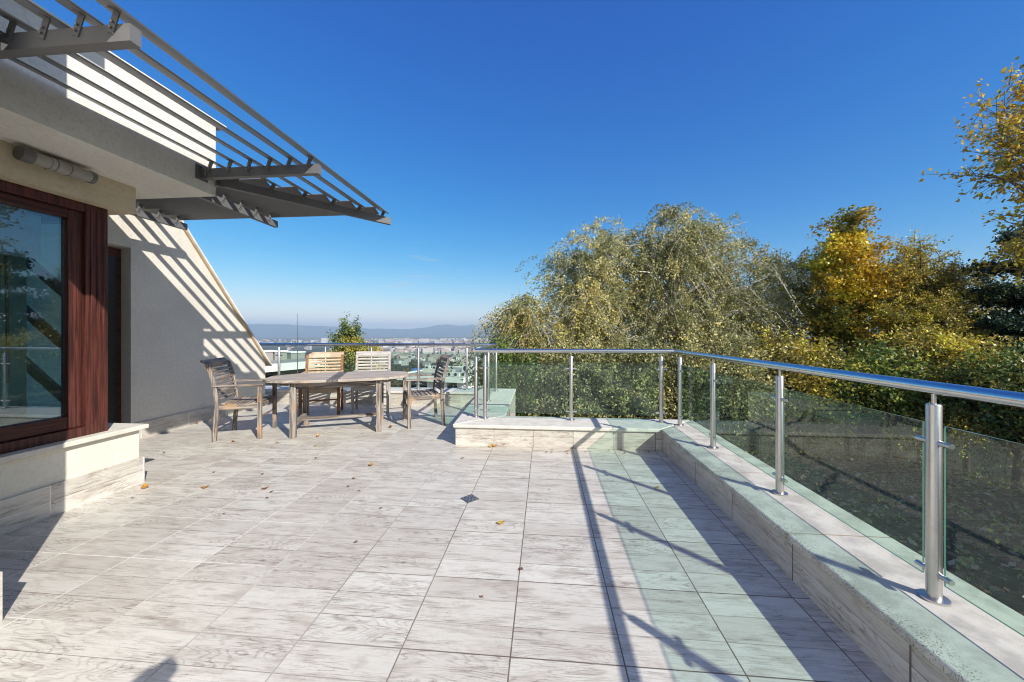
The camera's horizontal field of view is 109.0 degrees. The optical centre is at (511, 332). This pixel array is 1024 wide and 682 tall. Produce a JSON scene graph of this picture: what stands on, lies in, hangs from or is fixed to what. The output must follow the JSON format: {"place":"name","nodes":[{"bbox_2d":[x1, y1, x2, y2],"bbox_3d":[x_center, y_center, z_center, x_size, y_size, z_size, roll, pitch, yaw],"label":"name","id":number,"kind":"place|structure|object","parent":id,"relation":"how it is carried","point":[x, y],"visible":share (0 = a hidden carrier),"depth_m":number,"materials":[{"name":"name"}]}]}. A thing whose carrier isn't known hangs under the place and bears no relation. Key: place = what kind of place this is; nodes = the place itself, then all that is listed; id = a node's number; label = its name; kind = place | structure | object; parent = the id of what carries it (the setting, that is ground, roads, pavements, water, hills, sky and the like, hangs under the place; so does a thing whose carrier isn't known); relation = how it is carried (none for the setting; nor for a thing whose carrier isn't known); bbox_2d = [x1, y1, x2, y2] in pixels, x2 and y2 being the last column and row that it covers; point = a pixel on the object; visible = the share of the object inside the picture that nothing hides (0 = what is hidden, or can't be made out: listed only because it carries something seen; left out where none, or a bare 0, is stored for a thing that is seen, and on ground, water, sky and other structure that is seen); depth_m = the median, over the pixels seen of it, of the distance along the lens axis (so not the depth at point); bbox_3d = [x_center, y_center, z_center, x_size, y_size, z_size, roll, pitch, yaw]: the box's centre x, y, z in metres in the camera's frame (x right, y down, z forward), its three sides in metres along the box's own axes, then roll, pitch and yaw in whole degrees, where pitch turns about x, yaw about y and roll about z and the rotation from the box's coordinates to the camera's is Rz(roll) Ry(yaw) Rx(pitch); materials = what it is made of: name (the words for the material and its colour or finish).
{"place":"outdoors","nodes":[
{"label":"outdoors","id":0,"kind":"place"},
{"bbox_2d":[0,0,271,621],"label":"house","id":1,"kind":"structure","parent":0,"point":[119,321],"depth_m":2.87,"materials":[{"name":"paint"}]},
{"bbox_2d":[0,179,107,453],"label":"window frame","id":2,"kind":"structure","parent":1,"relation":"in","point":[84,227],"depth_m":2.80,"materials":[{"name":"brown wood"}]},
{"bbox_2d":[12,146,97,183],"bbox_3d":[-3.175,-1.162,2.547,0.122,0.096,0.390,0,0,5],"label":"wall lamp","id":3,"kind":"object","parent":1,"relation":"attached to","point":[45,162],"visible":1,"depth_m":2.50,"materials":[{"name":"grey metal"}]},
{"bbox_2d":[108,247,120,422],"bbox_3d":[-4.740,0.135,4.183,0.031,2.290,0.450,0,0,5],"label":"door","id":4,"kind":"structure","parent":1,"relation":"in","point":[114,254],"depth_m":4.33,"materials":[{"name":"brown wood"}]},
{"bbox_2d":[0,0,390,229],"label":"louvre canopy","id":5,"kind":"object","parent":1,"relation":"attached to","point":[256,196],"visible":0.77,"depth_m":2.66,"materials":[{"name":"grey metal"}]},
{"bbox_2d":[0,402,892,681],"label":"terrace floor","id":6,"kind":"structure","parent":0,"point":[174,570],"depth_m":1.98,"materials":[{"name":"tile"}]},
{"bbox_2d":[200,357,276,441],"bbox_3d":[-3.457,0.811,4.686,0.657,0.978,0.596,0,0,-16],"label":"armchair","id":7,"kind":"object","parent":6,"relation":"on","point":[258,402],"visible":0.96,"depth_m":4.50,"materials":[{"name":"brown wood"}]},
{"bbox_2d":[298,352,343,416],"bbox_3d":[-3.059,0.811,5.905,0.596,0.978,0.657,0,0,-19],"label":"armchair","id":8,"kind":"object","parent":6,"relation":"on","point":[323,355],"visible":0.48,"depth_m":6.06,"materials":[{"name":"brown wood"}]},
{"bbox_2d":[262,371,407,438],"bbox_3d":[-2.335,0.938,4.997,1.760,0.723,0.950,0,0,-17],"label":"patio table","id":9,"kind":"object","parent":6,"relation":"on","point":[305,382],"visible":1,"depth_m":4.79,"materials":[{"name":"brown wood"}]},
{"bbox_2d":[351,351,390,413],"bbox_3d":[-2.352,0.811,6.144,0.596,0.978,0.657,0,0,-16],"label":"armchair","id":10,"kind":"object","parent":6,"relation":"on","point":[375,354],"visible":0.62,"depth_m":6.30,"materials":[{"name":"brown wood"}]},
{"bbox_2d":[265,385,508,405],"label":"parapet wall","id":11,"kind":"structure","parent":6,"relation":"on","point":[457,396],"depth_m":6.69,"materials":[{"name":"tile"}]},
{"bbox_2d":[259,343,496,390],"bbox_3d":[-2.630,0.624,6.941,4.725,0.862,0.090,0,0,5],"label":"railing","id":12,"kind":"object","parent":11,"relation":"on","point":[419,356],"visible":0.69,"depth_m":6.86,"materials":[{"name":"metal"}]},
{"bbox_2d":[403,354,452,428],"bbox_3d":[-1.243,0.811,5.327,0.657,0.978,0.596,0,0,-23],"label":"armchair","id":13,"kind":"object","parent":6,"relation":"on","point":[409,394],"visible":0.98,"depth_m":5.15,"materials":[{"name":"brown wood"}]},
{"bbox_2d":[460,494,478,502],"bbox_3d":[-0.331,1.297,2.865,0.108,0.006,0.108,0,0,-40],"label":"floor drain","id":14,"kind":"object","parent":6,"relation":"on","point":[469,498],"visible":1,"depth_m":2.86,"materials":[{"name":"metal"}]},
{"bbox_2d":[453,389,515,424],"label":"parapet wall","id":15,"kind":"structure","parent":6,"relation":"on","point":[501,401],"depth_m":5.32,"materials":[{"name":"tile"}]},
{"bbox_2d":[472,344,497,417],"bbox_3d":[-0.368,0.624,5.630,0.090,0.862,2.210,0,0,5],"label":"railing","id":16,"kind":"object","parent":15,"relation":"on","point":[476,360],"visible":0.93,"depth_m":4.93,"materials":[{"name":"metal"}]},
{"bbox_2d":[453,416,689,450],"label":"parapet wall","id":17,"kind":"structure","parent":6,"relation":"on","point":[586,433],"depth_m":4.16,"materials":[{"name":"tile"}]},
{"bbox_2d":[475,349,674,422],"bbox_3d":[0.736,0.624,4.422,2.400,0.862,0.090,0,0,5],"label":"railing","id":18,"kind":"object","parent":17,"relation":"on","point":[571,369],"visible":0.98,"depth_m":4.40,"materials":[{"name":"metal"}]},
{"bbox_2d":[661,420,1023,681],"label":"parapet wall","id":19,"kind":"structure","parent":6,"relation":"on","point":[858,589],"depth_m":1.63,"materials":[{"name":"tile"}]},
{"bbox_2d":[674,349,1023,636],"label":"railing","id":20,"kind":"object","parent":19,"relation":"on","point":[933,445],"visible":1,"depth_m":1.46,"materials":[{"name":"metal"}]},
{"bbox_2d":[32,0,1023,328],"label":"sky","id":21,"kind":"structure","parent":0,"point":[486,132],"materials":[{"name":"blue"}]},
{"bbox_2d":[247,324,872,336],"bbox_3d":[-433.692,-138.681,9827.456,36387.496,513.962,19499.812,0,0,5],"label":"mountains","id":22,"kind":"structure","parent":0,"point":[272,330],"depth_m":12654.72,"materials":[{"name":"blue"}]},
{"bbox_2d":[255,336,1023,611],"bbox_3d":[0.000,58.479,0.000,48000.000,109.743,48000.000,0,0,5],"label":"ground","id":23,"kind":"structure","parent":0,"point":[1013,598],"depth_m":8.48,"materials":[{"name":"green plant"}]},
{"bbox_2d":[297,313,297,373],"bbox_3d":[-17.601,1.261,30.000,0.061,5.832,0.070,0,0,5],"label":"aerial mast","id":24,"kind":"object","parent":23,"relation":"on","point":[297,342],"visible":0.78,"depth_m":29.98,"materials":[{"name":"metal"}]},
{"bbox_2d":[263,350,332,384],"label":"terraced house","id":25,"kind":"structure","parent":23,"relation":"on","point":[288,362],"depth_m":39.01,"materials":[{"name":"white paint"}]},
{"bbox_2d":[321,338,327,342],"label":"tower block","id":26,"kind":"structure","parent":23,"relation":"on","point":[324,340],"depth_m":3588.37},
{"bbox_2d":[308,311,375,371],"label":"young tree","id":27,"kind":"object","parent":23,"relation":"on","point":[348,335],"visible":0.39,"depth_m":23.40,"materials":[{"name":"green plant"}]},
{"bbox_2d":[368,346,384,369],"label":"young tree","id":28,"kind":"object","parent":23,"relation":"on","point":[376,348],"visible":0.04,"depth_m":25.97,"materials":[{"name":"brown plant"}]},
{"bbox_2d":[311,353,565,386],"bbox_3d":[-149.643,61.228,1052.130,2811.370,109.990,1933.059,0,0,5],"label":"distant wood","id":29,"kind":"object","parent":23,"relation":"on","point":[397,383],"visible":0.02,"depth_m":533.59,"materials":[{"name":"green plant"}]},
{"bbox_2d":[396,366,482,387],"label":"flat roof house","id":30,"kind":"structure","parent":23,"relation":"on","point":[456,382],"depth_m":54.21,"materials":[{"name":"white paint"}]},
{"bbox_2d":[420,381,426,387],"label":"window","id":31,"kind":"structure","parent":30,"relation":"in","point":[424,383],"depth_m":54.66,"materials":[{"name":"black glass"}]},
{"bbox_2d":[422,368,454,372],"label":"roof screen","id":32,"kind":"object","parent":30,"relation":"on","point":[428,370],"visible":0.71,"depth_m":59.60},
{"bbox_2d":[447,372,452,376],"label":"cooling unit","id":33,"kind":"object","parent":30,"relation":"on","point":[449,374],"visible":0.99,"depth_m":53.74,"materials":[{"name":"white metal"}]},
{"bbox_2d":[453,372,459,376],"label":"cooling unit","id":34,"kind":"object","parent":30,"relation":"on","point":[456,374],"visible":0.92,"depth_m":53.43,"materials":[{"name":"white metal"}]},
{"bbox_2d":[462,365,472,372],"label":"cooling unit","id":35,"kind":"object","parent":30,"relation":"on","point":[463,368],"visible":0.39,"depth_m":59.06,"materials":[{"name":"white metal"}]},
{"bbox_2d":[257,338,734,365],"bbox_3d":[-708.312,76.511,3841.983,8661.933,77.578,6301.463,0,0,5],"label":"distant city","id":36,"kind":"object","parent":23,"relation":"on","point":[408,352],"visible":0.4,"depth_m":1681.02},
{"bbox_2d":[447,332,562,416],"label":"bushy tree","id":37,"kind":"object","parent":23,"relation":"on","point":[515,376],"visible":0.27,"depth_m":12.05,"materials":[{"name":"green plant"}]},
{"bbox_2d":[469,292,578,416],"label":"birch tree","id":38,"kind":"object","parent":23,"relation":"on","point":[521,319],"visible":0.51,"depth_m":13.30,"materials":[{"name":"green plant"}]},
{"bbox_2d":[517,340,624,417],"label":"bushy tree","id":39,"kind":"object","parent":23,"relation":"on","point":[561,380],"visible":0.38,"depth_m":11.75,"materials":[{"name":"green plant"}]},
{"bbox_2d":[515,215,671,417],"bbox_3d":[2.870,1.724,14.185,5.503,12.370,5.156,0,0,-26],"label":"birch tree","id":40,"kind":"object","parent":23,"relation":"on","point":[586,318],"visible":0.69,"depth_m":13.80,"materials":[{"name":"green plant"}]},
{"bbox_2d":[581,287,657,414],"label":"broadleaf tree","id":41,"kind":"object","parent":23,"relation":"on","point":[624,321],"visible":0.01,"depth_m":20.13,"materials":[{"name":"green plant"}]},
{"bbox_2d":[565,331,698,422],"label":"bushy tree","id":42,"kind":"object","parent":23,"relation":"on","point":[629,402],"visible":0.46,"depth_m":11.37,"materials":[{"name":"green plant"}]},
{"bbox_2d":[574,201,815,448],"bbox_3d":[7.235,0.965,14.853,9.655,12.360,6.261,0,0,5],"label":"willow tree","id":43,"kind":"object","parent":23,"relation":"on","point":[677,264],"visible":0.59,"depth_m":14.05,"materials":[{"name":"green plant"}]},
{"bbox_2d":[640,321,806,455],"bbox_3d":[6.597,1.948,11.754,4.590,4.713,5.150,0,0,25],"label":"bushy tree","id":44,"kind":"object","parent":23,"relation":"on","point":[734,395],"visible":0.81,"depth_m":10.98,"materials":[{"name":"green plant"}]},
{"bbox_2d":[714,242,807,444],"bbox_3d":[14.428,1.303,22.065,6.340,13.493,5.900,0,0,5],"label":"broadleaf tree","id":45,"kind":"object","parent":23,"relation":"on","point":[764,250],"depth_m":21.82,"materials":[{"name":"green plant"}]},
{"bbox_2d":[724,235,849,455],"bbox_3d":[12.219,1.293,16.349,5.892,11.210,5.672,0,0,5],"label":"birch tree","id":46,"kind":"object","parent":23,"relation":"on","point":[805,272],"visible":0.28,"depth_m":16.29,"materials":[{"name":"green plant"}]},
{"bbox_2d":[742,321,881,455],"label":"bushy tree","id":47,"kind":"object","parent":23,"relation":"on","point":[803,404],"visible":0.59,"depth_m":10.98,"materials":[{"name":"green plant"}]},
{"bbox_2d":[785,203,921,459],"bbox_3d":[13.819,0.386,15.020,4.216,11.345,4.061,0,0,-34],"label":"poplar tree","id":48,"kind":"object","parent":23,"relation":"on","point":[859,268],"visible":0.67,"depth_m":14.54,"materials":[{"name":"yellow plant"}]},
{"bbox_2d":[722,421,1023,592],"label":"ground plants","id":49,"kind":"object","parent":23,"relation":"on","point":[982,521],"visible":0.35,"depth_m":8.04,"materials":[{"name":"green plant"}]},
{"bbox_2d":[791,332,958,464],"bbox_3d":[11.021,1.992,11.062,5.225,4.054,3.524,0,0,-21],"label":"bushy tree","id":50,"kind":"object","parent":23,"relation":"on","point":[888,400],"visible":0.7,"depth_m":10.46,"materials":[{"name":"green plant"}]},
{"bbox_2d":[730,440,1023,615],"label":"leaf litter","id":51,"kind":"object","parent":23,"relation":"on","point":[1014,558],"visible":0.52,"depth_m":8.02,"materials":[{"name":"plant"}]},
{"bbox_2d":[852,254,933,465],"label":"broadleaf tree","id":52,"kind":"object","parent":23,"relation":"on","point":[889,451],"visible":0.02,"depth_m":20.82,"materials":[{"name":"brown plant"}]},
{"bbox_2d":[851,226,1007,470],"bbox_3d":[15.398,1.064,13.707,5.167,10.543,4.066,0,0,5],"label":"acacia tree","id":53,"kind":"object","parent":23,"relation":"on","point":[946,308],"visible":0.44,"depth_m":13.51,"materials":[{"name":"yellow plant"}]},
{"bbox_2d":[860,320,1023,445],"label":"bushy tree","id":54,"kind":"object","parent":23,"relation":"on","point":[953,346],"visible":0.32,"depth_m":10.61,"materials":[{"name":"green plant"}]},
{"bbox_2d":[892,261,1022,479],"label":"broadleaf tree","id":55,"kind":"object","parent":23,"relation":"on","point":[966,460],"visible":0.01,"depth_m":18.80,"materials":[{"name":"green plant"}]},
{"bbox_2d":[901,337,1023,492],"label":"bushy tree","id":56,"kind":"object","parent":23,"relation":"on","point":[1000,422],"visible":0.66,"depth_m":8.97,"materials":[{"name":"green plant"}]},
{"bbox_2d":[918,56,1023,291],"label":"tulip tree","id":57,"kind":"object","parent":23,"relation":"on","point":[1009,128],"visible":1,"depth_m":10.10,"materials":[{"name":"yellow plant"}]},
{"bbox_2d":[956,226,1023,365],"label":"pine tree","id":58,"kind":"object","parent":23,"relation":"on","point":[1008,321],"visible":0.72,"depth_m":12.45,"materials":[{"name":"green plant"}]}
]}

